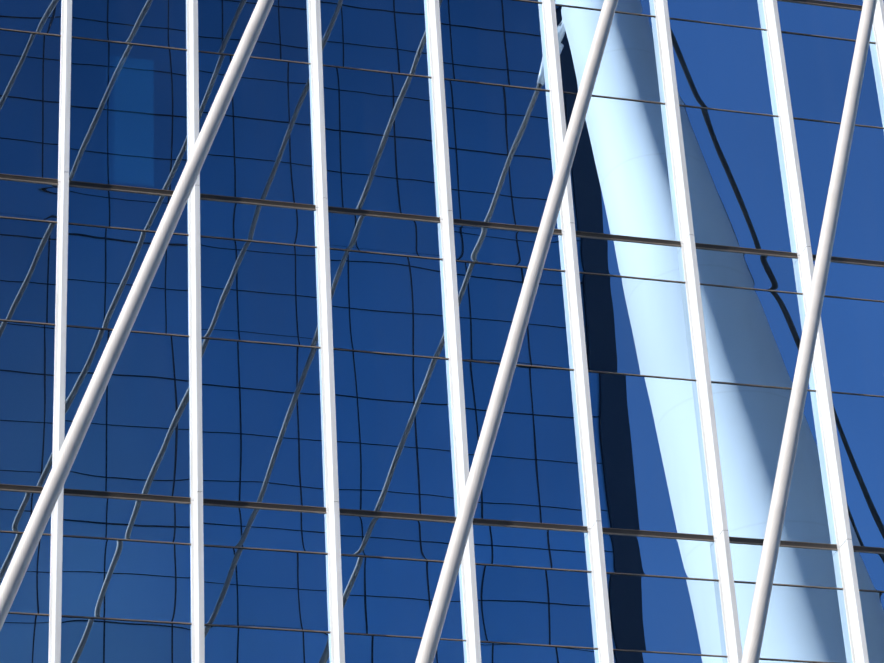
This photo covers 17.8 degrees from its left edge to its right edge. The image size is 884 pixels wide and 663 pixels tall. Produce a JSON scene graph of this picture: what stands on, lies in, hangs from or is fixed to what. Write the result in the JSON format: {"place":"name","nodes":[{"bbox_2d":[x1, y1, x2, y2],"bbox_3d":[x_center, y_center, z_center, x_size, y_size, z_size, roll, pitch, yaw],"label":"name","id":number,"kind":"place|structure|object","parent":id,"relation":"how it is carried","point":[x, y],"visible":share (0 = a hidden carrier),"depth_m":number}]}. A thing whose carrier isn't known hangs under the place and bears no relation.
{"place":"outdoors","nodes":[
{"label":"outdoors","id":0,"kind":"place"},
{"bbox_2d":[0,0,883,662],"bbox_3d":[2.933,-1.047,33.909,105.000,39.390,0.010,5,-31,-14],"label":"facade glass","id":1,"kind":"object","parent":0,"point":[262,420],"visible":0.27,"depth_m":32.37},
{"bbox_2d":[0,0,883,662],"bbox_3d":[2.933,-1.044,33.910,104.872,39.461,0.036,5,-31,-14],"label":"facade transom caps","id":2,"kind":"object","parent":1,"relation":"attached to","point":[444,358],"visible":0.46,"depth_m":32.10},
{"bbox_2d":[0,0,883,551],"bbox_3d":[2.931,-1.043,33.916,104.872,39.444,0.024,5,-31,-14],"label":"facade stack joints","id":3,"kind":"object","parent":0,"point":[28,488],"visible":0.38,"depth_m":32.04},
{"bbox_2d":[0,0,883,662],"bbox_3d":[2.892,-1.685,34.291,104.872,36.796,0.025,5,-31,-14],"label":"facade gaskets","id":4,"kind":"object","parent":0,"point":[438,358],"visible":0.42,"depth_m":32.09},
{"bbox_3d":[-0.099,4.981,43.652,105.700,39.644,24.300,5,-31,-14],"label":"building","id":5,"kind":"object","parent":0,"visible":0},
{"bbox_2d":[48,0,883,662],"bbox_3d":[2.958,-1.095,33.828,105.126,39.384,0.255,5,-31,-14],"label":"vertical mullions","id":6,"kind":"object","parent":5,"relation":"attached to","point":[854,616],"visible":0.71,"depth_m":32.27},
{"label":"plaza paving","id":7,"kind":"structure","parent":0,"visible":0},
{"bbox_3d":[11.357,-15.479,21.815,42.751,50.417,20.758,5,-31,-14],"label":"cable","id":8,"kind":"object","parent":7,"relation":"on","visible":0},
{"bbox_2d":[0,0,876,662],"bbox_3d":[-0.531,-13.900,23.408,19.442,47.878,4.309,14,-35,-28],"label":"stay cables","id":9,"kind":"object","parent":8,"relation":"attached to","point":[106,368],"visible":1,"depth_m":14.41}
]}

